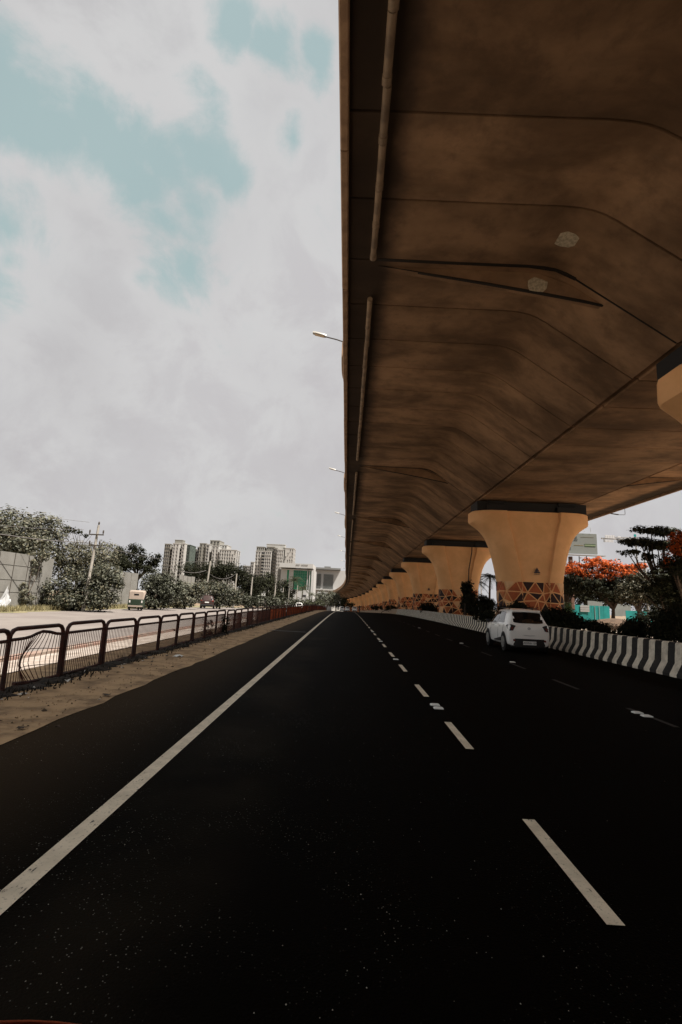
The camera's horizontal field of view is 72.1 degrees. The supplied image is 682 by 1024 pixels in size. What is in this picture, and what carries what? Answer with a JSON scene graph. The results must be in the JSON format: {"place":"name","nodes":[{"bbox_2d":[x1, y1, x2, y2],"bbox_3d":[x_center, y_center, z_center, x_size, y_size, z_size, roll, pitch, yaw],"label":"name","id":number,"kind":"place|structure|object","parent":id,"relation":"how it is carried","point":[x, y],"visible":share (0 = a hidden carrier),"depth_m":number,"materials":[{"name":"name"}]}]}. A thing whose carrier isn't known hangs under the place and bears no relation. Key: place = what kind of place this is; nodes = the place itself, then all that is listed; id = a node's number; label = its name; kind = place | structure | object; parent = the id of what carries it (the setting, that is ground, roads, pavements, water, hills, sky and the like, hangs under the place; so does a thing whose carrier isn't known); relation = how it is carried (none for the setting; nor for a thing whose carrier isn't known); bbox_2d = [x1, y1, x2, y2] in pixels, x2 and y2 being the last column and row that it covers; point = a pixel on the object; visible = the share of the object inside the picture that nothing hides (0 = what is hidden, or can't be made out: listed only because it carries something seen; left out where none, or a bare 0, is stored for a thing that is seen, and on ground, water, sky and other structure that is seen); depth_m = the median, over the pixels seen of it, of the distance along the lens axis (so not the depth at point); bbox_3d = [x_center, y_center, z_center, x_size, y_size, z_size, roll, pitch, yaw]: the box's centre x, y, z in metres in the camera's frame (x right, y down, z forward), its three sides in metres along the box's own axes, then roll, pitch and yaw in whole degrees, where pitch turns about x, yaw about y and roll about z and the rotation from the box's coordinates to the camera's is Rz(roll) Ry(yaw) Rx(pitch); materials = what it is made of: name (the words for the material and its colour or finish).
{"place":"outdoors","nodes":[
{"label":"outdoors","id":0,"kind":"place"},
{"bbox_2d":[0,1020,75,1023],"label":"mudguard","id":1,"kind":"object","parent":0,"point":[27,1022],"visible":1,"depth_m":0.52,"materials":[{"name":"black"}]},
{"bbox_2d":[0,619,244,674],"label":"median","id":2,"kind":"object","parent":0,"point":[48,657],"visible":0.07,"depth_m":11.45,"materials":[{"name":"concrete"}]},
{"bbox_2d":[0,607,264,655],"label":"service road","id":3,"kind":"structure","parent":0,"point":[10,621],"depth_m":25.18,"materials":[{"name":"concrete"}]},
{"bbox_2d":[0,617,246,662],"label":"service road kerb","id":4,"kind":"structure","parent":3,"relation":"on","point":[33,653],"depth_m":12.97,"materials":[{"name":"concrete"}]},
{"bbox_2d":[127,590,145,610],"bbox_3d":[-18.538,8.047,42.699,1.296,1.780,2.730,6,-11,-16],"label":"autorickshaw","id":5,"kind":"object","parent":3,"relation":"on","point":[137,598],"visible":1,"depth_m":41.54,"materials":[{"name":"green"}]},
{"bbox_2d":[200,595,215,608],"bbox_3d":[-17.151,11.713,61.096,1.832,1.745,4.192,4,-11,-6],"label":"suv car","id":6,"kind":"object","parent":3,"relation":"on","point":[207,601],"visible":0.88,"depth_m":59.20,"materials":[{"name":"red"}]},
{"bbox_2d":[0,603,265,612],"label":"grass verge","id":7,"kind":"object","parent":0,"point":[23,611],"depth_m":33.69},
{"bbox_2d":[0,587,10,606],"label":"tarpaulin","id":8,"kind":"object","parent":7,"relation":"on","point":[5,599],"visible":0.72,"depth_m":32.05,"materials":[{"name":"grey"}]},
{"bbox_2d":[0,551,53,606],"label":"hoarding","id":9,"kind":"object","parent":7,"relation":"on","point":[15,570],"visible":0.73,"depth_m":33.78,"materials":[{"name":"grey metal"}]},
{"bbox_2d":[18,550,48,605],"bbox_3d":[-22.886,5.115,34.691,1.442,4.756,2.219,2,-11,1],"label":"bush","id":10,"kind":"object","parent":7,"relation":"on","point":[28,599],"visible":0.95,"depth_m":34.59,"materials":[{"name":"green plant"}]},
{"bbox_2d":[0,505,69,565],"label":"tree","id":11,"kind":"object","parent":7,"relation":"on","point":[30,547],"visible":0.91,"depth_m":41.93,"materials":[{"name":"green plant"}]},
{"bbox_2d":[64,526,91,559],"bbox_3d":[-34.434,6.750,60.142,3.950,10.165,2.056,2,-11,1],"label":"tree","id":12,"kind":"object","parent":7,"relation":"on","point":[78,532],"visible":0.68,"depth_m":60.70,"materials":[{"name":"green plant"}]},
{"bbox_2d":[52,538,121,582],"bbox_3d":[-24.677,5.880,45.028,7.195,6.956,3.992,2,-11,1],"label":"tree","id":13,"kind":"object","parent":7,"relation":"on","point":[76,563],"visible":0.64,"depth_m":44.53,"materials":[{"name":"green plant"}]},
{"bbox_2d":[97,572,137,604],"bbox_3d":[-23.014,7.923,48.366,0.082,3.607,8.499,2,-11,1],"label":"hoarding","id":14,"kind":"object","parent":7,"relation":"on","point":[130,581],"visible":0.29,"depth_m":50.24,"materials":[{"name":"grey metal"}]},
{"bbox_2d":[110,546,132,571],"bbox_3d":[-26.436,7.689,55.860,3.208,7.415,2.800,2,-11,1],"label":"tree","id":15,"kind":"object","parent":7,"relation":"on","point":[125,564],"visible":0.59,"depth_m":55.88,"materials":[{"name":"green plant"}]},
{"bbox_2d":[123,542,162,588],"bbox_3d":[-24.907,7.762,57.896,5.390,8.136,2.850,2,-11,1],"label":"tree","id":16,"kind":"object","parent":7,"relation":"on","point":[139,565],"visible":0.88,"depth_m":57.86,"materials":[{"name":"green plant"}]},
{"bbox_2d":[177,575,194,604],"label":"hoarding","id":17,"kind":"object","parent":7,"relation":"on","point":[183,578],"visible":0.2,"depth_m":69.14,"materials":[{"name":"grey metal"}]},
{"bbox_2d":[174,558,249,591],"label":"tree","id":18,"kind":"object","parent":7,"relation":"on","point":[221,571],"visible":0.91,"depth_m":82.63,"materials":[{"name":"green plant"}]},
{"bbox_2d":[0,614,303,726],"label":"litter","id":19,"kind":"object","parent":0,"point":[126,663],"visible":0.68,"depth_m":8.98,"materials":[{"name":"paper"}]},
{"bbox_2d":[0,610,327,744],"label":"dirt verge","id":20,"kind":"structure","parent":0,"point":[80,693],"depth_m":7.66,"materials":[{"name":"soil"}]},
{"bbox_2d":[0,628,11,690],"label":"railing panel","id":21,"kind":"object","parent":20,"relation":"on","point":[7,648],"visible":0.96,"depth_m":6.44,"materials":[{"name":"red metal"}]},
{"bbox_2d":[4,623,64,689],"bbox_3d":[-4.647,2.245,7.162,0.340,1.012,1.324,1,-11,1],"label":"railing panel","id":22,"kind":"object","parent":20,"relation":"on","point":[28,645],"visible":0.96,"depth_m":7.19,"materials":[{"name":"red metal"}]},
{"bbox_2d":[60,619,105,675],"bbox_3d":[-4.647,2.478,8.476,0.065,1.012,1.324,2,-11,1],"label":"railing panel","id":23,"kind":"object","parent":20,"relation":"on","point":[102,629],"visible":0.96,"depth_m":8.42,"materials":[{"name":"red metal"}]},
{"bbox_2d":[101,618,136,663],"bbox_3d":[-4.615,2.741,9.786,0.065,1.012,1.324,1,-11,2],"label":"railing panel","id":24,"kind":"object","parent":20,"relation":"on","point":[133,640],"visible":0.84,"depth_m":9.76,"materials":[{"name":"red metal"}]},
{"bbox_2d":[134,615,160,655],"bbox_3d":[-4.582,2.977,11.099,0.065,1.012,1.324,3,-11,2],"label":"railing panel","id":25,"kind":"object","parent":20,"relation":"on","point":[150,632],"visible":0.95,"depth_m":11.07,"materials":[{"name":"red metal"}]},
{"bbox_2d":[0,614,295,697],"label":"kerb","id":26,"kind":"object","parent":20,"relation":"on","point":[37,684],"visible":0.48,"depth_m":8.64,"materials":[{"name":"concrete"}]},
{"bbox_2d":[0,611,312,701],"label":"weeds","id":27,"kind":"object","parent":20,"relation":"on","point":[87,671],"visible":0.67,"depth_m":8.88,"materials":[{"name":"plant"}]},
{"bbox_2d":[6,615,307,730],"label":"pebbles","id":28,"kind":"object","parent":20,"relation":"on","point":[44,709],"visible":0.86,"depth_m":6.87,"materials":[{"name":"brown"}]},
{"bbox_2d":[158,614,178,649],"bbox_3d":[-4.578,3.228,12.410,0.064,1.012,1.324,3,-11,0],"label":"railing panel","id":29,"kind":"object","parent":20,"relation":"on","point":[168,632],"visible":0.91,"depth_m":12.44,"materials":[{"name":"red metal"}]},
{"bbox_2d":[176,612,194,644],"bbox_3d":[-4.570,3.466,13.724,0.064,1.012,1.324,4,-11,1],"label":"railing panel","id":30,"kind":"object","parent":20,"relation":"on","point":[192,625],"visible":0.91,"depth_m":13.76,"materials":[{"name":"red metal"}]},
{"bbox_2d":[192,611,206,640],"bbox_3d":[-4.546,3.722,15.034,0.065,1.012,1.324,1,-11,0],"label":"railing panel","id":31,"kind":"object","parent":20,"relation":"on","point":[201,628],"visible":0.95,"depth_m":15.03,"materials":[{"name":"red metal"}]},
{"bbox_2d":[205,610,217,636],"bbox_3d":[-4.540,3.954,16.349,0.064,1.012,1.324,2,-11,2],"label":"railing panel","id":32,"kind":"object","parent":20,"relation":"on","point":[214,626],"visible":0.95,"depth_m":16.40,"materials":[{"name":"red metal"}]},
{"bbox_2d":[214,609,225,633],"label":"railing panel","id":33,"kind":"object","parent":20,"relation":"on","point":[219,629],"visible":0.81,"depth_m":17.58,"materials":[{"name":"red metal"}]},
{"bbox_2d":[220,615,230,632],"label":"bush","id":34,"kind":"object","parent":20,"relation":"on","point":[224,627],"visible":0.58,"depth_m":17.94,"materials":[{"name":"green plant"}]},
{"bbox_2d":[225,609,234,631],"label":"railing panel","id":35,"kind":"object","parent":20,"relation":"on","point":[232,620],"visible":0.8,"depth_m":19.09,"materials":[{"name":"red metal"}]},
{"bbox_2d":[234,609,241,629],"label":"railing panel","id":36,"kind":"object","parent":20,"relation":"on","point":[238,618],"visible":0.95,"depth_m":20.31,"materials":[{"name":"red metal"}]},
{"bbox_2d":[241,608,248,626],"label":"railing panel","id":37,"kind":"object","parent":20,"relation":"on","point":[244,622],"visible":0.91,"depth_m":21.72,"materials":[{"name":"red metal"}]},
{"bbox_2d":[247,607,252,625],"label":"railing panel","id":38,"kind":"object","parent":20,"relation":"on","point":[250,618],"visible":0.91,"depth_m":23.03,"materials":[{"name":"red metal"}]},
{"bbox_2d":[252,607,258,624],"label":"railing panel","id":39,"kind":"object","parent":20,"relation":"on","point":[255,616],"visible":0.83,"depth_m":24.34,"materials":[{"name":"red metal"}]},
{"bbox_2d":[50,590,625,619],"bbox_3d":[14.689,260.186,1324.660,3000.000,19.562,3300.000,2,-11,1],"label":"ground","id":40,"kind":"structure","parent":0,"point":[616,617],"depth_m":982.80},
{"bbox_2d":[36,560,125,611],"bbox_3d":[-20.309,5.831,36.420,6.943,4.308,3.907,2,-11,1],"label":"bush","id":41,"kind":"object","parent":40,"relation":"on","point":[72,598],"visible":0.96,"depth_m":35.92,"materials":[{"name":"green plant"}]},
{"bbox_2d":[81,522,103,611],"bbox_3d":[-19.142,4.296,36.025,1.198,7.192,0.325,2,-11,1],"label":"utility pole","id":42,"kind":"object","parent":40,"relation":"on","point":[92,559],"visible":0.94,"depth_m":36.14,"materials":[{"name":"concrete"}]},
{"bbox_2d":[138,568,187,609],"bbox_3d":[-17.821,7.729,46.595,4.983,4.759,3.592,2,-11,1],"label":"bush","id":43,"kind":"object","parent":40,"relation":"on","point":[157,586],"visible":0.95,"depth_m":45.99,"materials":[{"name":"green plant"}]},
{"bbox_2d":[160,540,195,598],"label":"apartment tower","id":44,"kind":"structure","parent":40,"relation":"on","point":[177,551],"depth_m":522.36,"materials":[{"name":"grey"}]},
{"bbox_2d":[167,579,208,608],"bbox_3d":[-17.457,9.493,53.288,5.075,3.732,2.954,2,-11,1],"label":"bush","id":45,"kind":"object","parent":40,"relation":"on","point":[191,598],"visible":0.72,"depth_m":52.93,"materials":[{"name":"green plant"}]},
{"bbox_2d":[194,540,239,602],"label":"apartment tower","id":46,"kind":"structure","parent":40,"relation":"on","point":[215,550],"depth_m":545.20,"materials":[{"name":"grey"}]},
{"bbox_2d":[198,580,246,608],"bbox_3d":[-15.745,10.848,61.276,6.975,4.231,4.085,2,-11,1],"label":"bush","id":47,"kind":"object","parent":40,"relation":"on","point":[220,591],"visible":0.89,"depth_m":60.61,"materials":[{"name":"green plant"}]},
{"bbox_2d":[243,562,254,578],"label":"apartment block","id":48,"kind":"structure","parent":40,"relation":"on","point":[251,568],"depth_m":638.25,"materials":[{"name":"grey"}]},
{"bbox_2d":[233,572,267,605],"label":"tree","id":49,"kind":"object","parent":40,"relation":"on","point":[257,587],"visible":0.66,"depth_m":86.45,"materials":[{"name":"green plant"}]},
{"bbox_2d":[232,593,305,608],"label":"bush","id":50,"kind":"object","parent":40,"relation":"on","point":[272,601],"visible":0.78,"depth_m":78.09,"materials":[{"name":"green plant"}]},
{"bbox_2d":[257,571,286,608],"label":"tree","id":51,"kind":"object","parent":40,"relation":"on","point":[270,581],"visible":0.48,"depth_m":94.21,"materials":[{"name":"green plant"}]},
{"bbox_2d":[254,544,295,602],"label":"apartment tower","id":52,"kind":"structure","parent":40,"relation":"on","point":[270,557],"depth_m":543.55,"materials":[{"name":"grey"}]},
{"bbox_2d":[276,579,296,598],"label":"tree","id":53,"kind":"object","parent":40,"relation":"on","point":[287,590],"visible":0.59,"depth_m":102.50,"materials":[{"name":"green plant"}]},
{"bbox_2d":[281,576,305,604],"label":"palm tree","id":54,"kind":"object","parent":40,"relation":"on","point":[295,579],"visible":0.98,"depth_m":102.70,"materials":[{"name":"green plant"}]},
{"bbox_2d":[277,563,316,604],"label":"office building","id":55,"kind":"structure","parent":40,"relation":"on","point":[306,573],"depth_m":328.07,"materials":[{"name":"grey"}]},
{"bbox_2d":[304,597,325,605],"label":"bush","id":56,"kind":"object","parent":40,"relation":"on","point":[318,602],"visible":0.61,"depth_m":125.17,"materials":[{"name":"green plant"}]},
{"bbox_2d":[314,588,340,609],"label":"tree","id":57,"kind":"object","parent":40,"relation":"on","point":[323,597],"visible":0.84,"depth_m":146.98,"materials":[{"name":"green plant"}]},
{"bbox_2d":[315,566,345,610],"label":"office building","id":58,"kind":"structure","parent":40,"relation":"on","point":[328,578],"depth_m":377.23,"materials":[{"name":"grey"}]},
{"bbox_2d":[329,593,345,610],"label":"tree","id":59,"kind":"object","parent":40,"relation":"on","point":[341,602],"visible":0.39,"depth_m":185.51,"materials":[{"name":"green plant"}]},
{"bbox_2d":[340,597,355,609],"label":"tree","id":60,"kind":"object","parent":40,"relation":"on","point":[348,604],"visible":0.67,"depth_m":210.42,"materials":[{"name":"green plant"}]},
{"bbox_2d":[563,572,582,603],"bbox_3d":[28.361,10.721,58.798,4.604,7.412,3.338,2,-11,1],"label":"tree","id":61,"kind":"object","parent":40,"relation":"on","point":[568,594],"visible":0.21,"depth_m":58.51,"materials":[{"name":"green plant"}]},
{"bbox_2d":[568,528,604,609],"bbox_3d":[31.199,7.313,61.178,6.252,10.736,1.350,2,-11,1],"label":"billboard","id":62,"kind":"object","parent":40,"relation":"on","point":[582,543],"visible":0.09,"depth_m":61.73,"materials":[{"name":"white"}]},
{"bbox_2d":[574,605,609,620],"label":"teal hoarding","id":63,"kind":"object","parent":40,"relation":"on","point":[587,612],"visible":0.65,"depth_m":65.12,"materials":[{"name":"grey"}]},
{"bbox_2d":[564,591,624,611],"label":"tree","id":64,"kind":"object","parent":40,"relation":"on","point":[582,599],"visible":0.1,"depth_m":79.02,"materials":[{"name":"green plant"}]},
{"bbox_2d":[587,601,602,605],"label":"white wall","id":65,"kind":"structure","parent":40,"relation":"on","point":[594,603],"depth_m":70.15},
{"bbox_2d":[563,556,647,617],"bbox_3d":[30.877,9.503,54.996,10.466,8.564,5.285,2,-11,1],"label":"flame tree","id":66,"kind":"object","parent":40,"relation":"on","point":[601,583],"visible":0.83,"depth_m":54.37,"materials":[{"name":"orange plant"}]},
{"bbox_2d":[597,618,624,628],"bbox_3d":[30.689,12.477,52.254,7.220,1.150,4.688,2,-11,1],"label":"earth mound","id":67,"kind":"object","parent":40,"relation":"on","point":[614,622],"visible":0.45,"depth_m":51.33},
{"bbox_2d":[601,534,638,562],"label":"sign gantry","id":68,"kind":"object","parent":40,"relation":"on","point":[612,537],"visible":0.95,"depth_m":73.85,"materials":[{"name":"metal"}]},
{"bbox_2d":[615,604,630,615],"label":"white wall","id":69,"kind":"structure","parent":40,"relation":"on","point":[620,610],"depth_m":69.94,"materials":[{"name":"paint"}]},
{"bbox_2d":[613,569,651,613],"bbox_3d":[30.908,9.178,48.690,5.008,6.794,3.106,2,-11,1],"label":"tree","id":70,"kind":"object","parent":40,"relation":"on","point":[625,594],"visible":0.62,"depth_m":48.60,"materials":[{"name":"green plant"}]},
{"bbox_2d":[625,610,651,621],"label":"teal hoarding","id":71,"kind":"object","parent":40,"relation":"on","point":[630,613],"visible":0.23,"depth_m":65.03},
{"bbox_2d":[618,605,661,626],"bbox_3d":[26.613,8.667,38.828,6.917,3.542,3.224,2,-11,1],"label":"bush","id":72,"kind":"object","parent":40,"relation":"on","point":[646,616],"visible":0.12,"depth_m":38.55,"materials":[{"name":"green plant"}]},
{"bbox_2d":[614,525,679,608],"bbox_3d":[21.923,4.915,32.500,5.386,8.051,2.555,2,-11,1],"label":"rain tree","id":73,"kind":"object","parent":40,"relation":"on","point":[648,544],"visible":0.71,"depth_m":32.60,"materials":[{"name":"green plant"}]},
{"bbox_2d":[629,574,681,610],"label":"tree","id":74,"kind":"object","parent":40,"relation":"on","point":[661,590],"visible":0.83,"depth_m":29.90,"materials":[{"name":"green plant"}]},
{"bbox_2d":[660,528,681,600],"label":"flame tree","id":75,"kind":"object","parent":40,"relation":"on","point":[673,565],"visible":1,"depth_m":29.47,"materials":[{"name":"orange plant"}]},
{"bbox_2d":[0,611,681,1023],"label":"road","id":76,"kind":"structure","parent":0,"point":[270,779],"depth_m":2.97,"materials":[{"name":"asphalt"}]},
{"bbox_2d":[0,651,652,1017],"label":"road grit","id":77,"kind":"object","parent":76,"relation":"on","point":[296,901],"visible":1,"depth_m":2.34,"materials":[{"name":"grey"}]},
{"bbox_2d":[486,607,548,651],"bbox_3d":[6.568,4.356,17.736,1.833,1.579,3.212,2,-11,3],"label":"hatchback car","id":78,"kind":"object","parent":76,"relation":"on","point":[507,627],"visible":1,"depth_m":16.35,"materials":[{"name":"white"}]},
{"bbox_2d":[360,609,681,678],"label":"crash barrier","id":79,"kind":"object","parent":76,"relation":"on","point":[662,657],"visible":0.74,"depth_m":14.64,"materials":[{"name":"concrete"}]},
{"bbox_2d":[0,0,681,614],"label":"sky","id":80,"kind":"structure","parent":0,"point":[171,244],"materials":[{"name":"white"}]},
{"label":"right carriageway","id":81,"kind":"structure","parent":0,"visible":0},
{"bbox_2d":[478,573,495,598],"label":"palm tree","id":82,"kind":"object","parent":81,"relation":"on","point":[490,576],"visible":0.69,"depth_m":53.06,"materials":[{"name":"green plant"}]},
{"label":"planting bed","id":83,"kind":"structure","parent":0,"visible":0},
{"bbox_2d":[361,593,369,609],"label":"pier","id":84,"kind":"structure","parent":83,"relation":"on","point":[366,599],"depth_m":198.31,"materials":[{"name":"beige paint"}]},
{"bbox_2d":[365,591,373,609],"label":"pier","id":85,"kind":"structure","parent":83,"relation":"on","point":[370,597],"depth_m":179.60,"materials":[{"name":"beige paint"}]},
{"bbox_2d":[369,589,377,609],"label":"pier","id":86,"kind":"structure","parent":83,"relation":"on","point":[373,594],"depth_m":160.84,"materials":[{"name":"beige paint"}]},
{"bbox_2d":[372,586,381,609],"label":"pier","id":87,"kind":"structure","parent":83,"relation":"on","point":[375,589],"depth_m":142.02,"materials":[{"name":"beige paint"}]},
{"bbox_2d":[376,582,388,608],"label":"pier","id":88,"kind":"structure","parent":83,"relation":"on","point":[381,587],"depth_m":123.28,"materials":[{"name":"beige paint"}]},
{"bbox_2d":[371,604,398,612],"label":"bush","id":89,"kind":"object","parent":83,"relation":"on","point":[388,607],"visible":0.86,"depth_m":85.81,"materials":[{"name":"green plant"}]},
{"bbox_2d":[382,576,397,608],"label":"pier","id":90,"kind":"structure","parent":83,"relation":"on","point":[388,582],"depth_m":104.50,"materials":[{"name":"beige paint"}]},
{"bbox_2d":[389,569,412,609],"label":"pier","id":91,"kind":"structure","parent":83,"relation":"on","point":[400,578],"depth_m":85.62,"materials":[{"name":"beige paint"}]},
{"bbox_2d":[401,558,438,611],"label":"pier","id":92,"kind":"structure","parent":83,"relation":"on","point":[422,576],"depth_m":66.84,"materials":[{"name":"beige paint"}]},
{"bbox_2d":[419,600,438,612],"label":"bush","id":93,"kind":"object","parent":83,"relation":"on","point":[423,606],"visible":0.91,"depth_m":50.45,"materials":[{"name":"green plant"}]},
{"bbox_2d":[422,540,490,615],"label":"pier","id":94,"kind":"structure","parent":83,"relation":"on","point":[455,564],"depth_m":48.09,"materials":[{"name":"beige paint"}]},
{"bbox_2d":[460,580,477,614],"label":"bush","id":95,"kind":"object","parent":83,"relation":"on","point":[468,596],"visible":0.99,"depth_m":39.04,"materials":[{"name":"green plant"}]},
{"bbox_2d":[458,594,496,615],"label":"bush","id":96,"kind":"object","parent":83,"relation":"on","point":[484,602],"visible":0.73,"depth_m":42.60,"materials":[{"name":"green plant"}]},
{"bbox_2d":[472,607,535,623],"bbox_3d":[8.964,5.988,25.255,3.809,1.776,1.242,2,-11,1],"label":"bush","id":97,"kind":"object","parent":83,"relation":"in","point":[485,615],"visible":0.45,"depth_m":25.12,"materials":[{"name":"green plant"}]},
{"bbox_2d":[494,599,532,611],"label":"bush","id":98,"kind":"object","parent":83,"relation":"on","point":[516,604],"visible":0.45,"depth_m":26.71,"materials":[{"name":"green plant"}]},
{"bbox_2d":[468,500,587,612],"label":"pier","id":99,"kind":"structure","parent":83,"relation":"on","point":[528,544],"depth_m":29.23,"materials":[{"name":"beige paint"}]},
{"bbox_2d":[329,0,681,597],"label":"flyover","id":100,"kind":"object","parent":99,"relation":"on","point":[511,205],"visible":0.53,"depth_m":11.68,"materials":[{"name":"concrete"}]},
{"bbox_2d":[313,331,342,376],"bbox_3d":[-0.492,-6.593,19.558,1.480,2.010,0.440,2,-11,1],"label":"street lamp","id":101,"kind":"object","parent":100,"relation":"attached to","point":[319,334],"visible":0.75,"depth_m":19.63,"materials":[{"name":"metal"}]},
{"bbox_2d":[537,605,583,629],"bbox_3d":[10.249,5.321,21.802,2.102,1.937,1.841,-5,-13,37],"label":"bush","id":102,"kind":"object","parent":83,"relation":"on","point":[562,618],"visible":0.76,"depth_m":21.54,"materials":[{"name":"green plant"}]},
{"bbox_2d":[574,618,623,634],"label":"bush","id":103,"kind":"object","parent":83,"relation":"on","point":[593,625],"visible":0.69,"depth_m":21.11,"materials":[{"name":"green plant"}]},
{"bbox_2d":[615,615,651,638],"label":"bush","id":104,"kind":"object","parent":83,"relation":"on","point":[632,627],"visible":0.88,"depth_m":20.08,"materials":[{"name":"green plant"}]},
{"bbox_2d":[641,602,681,642],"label":"bush","id":105,"kind":"object","parent":83,"relation":"on","point":[665,624],"visible":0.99,"depth_m":19.06,"materials":[{"name":"green plant"}]},
{"bbox_2d":[656,345,681,423],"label":"pier","id":106,"kind":"structure","parent":83,"relation":"on","point":[669,382],"depth_m":11.83,"materials":[{"name":"beige paint"}]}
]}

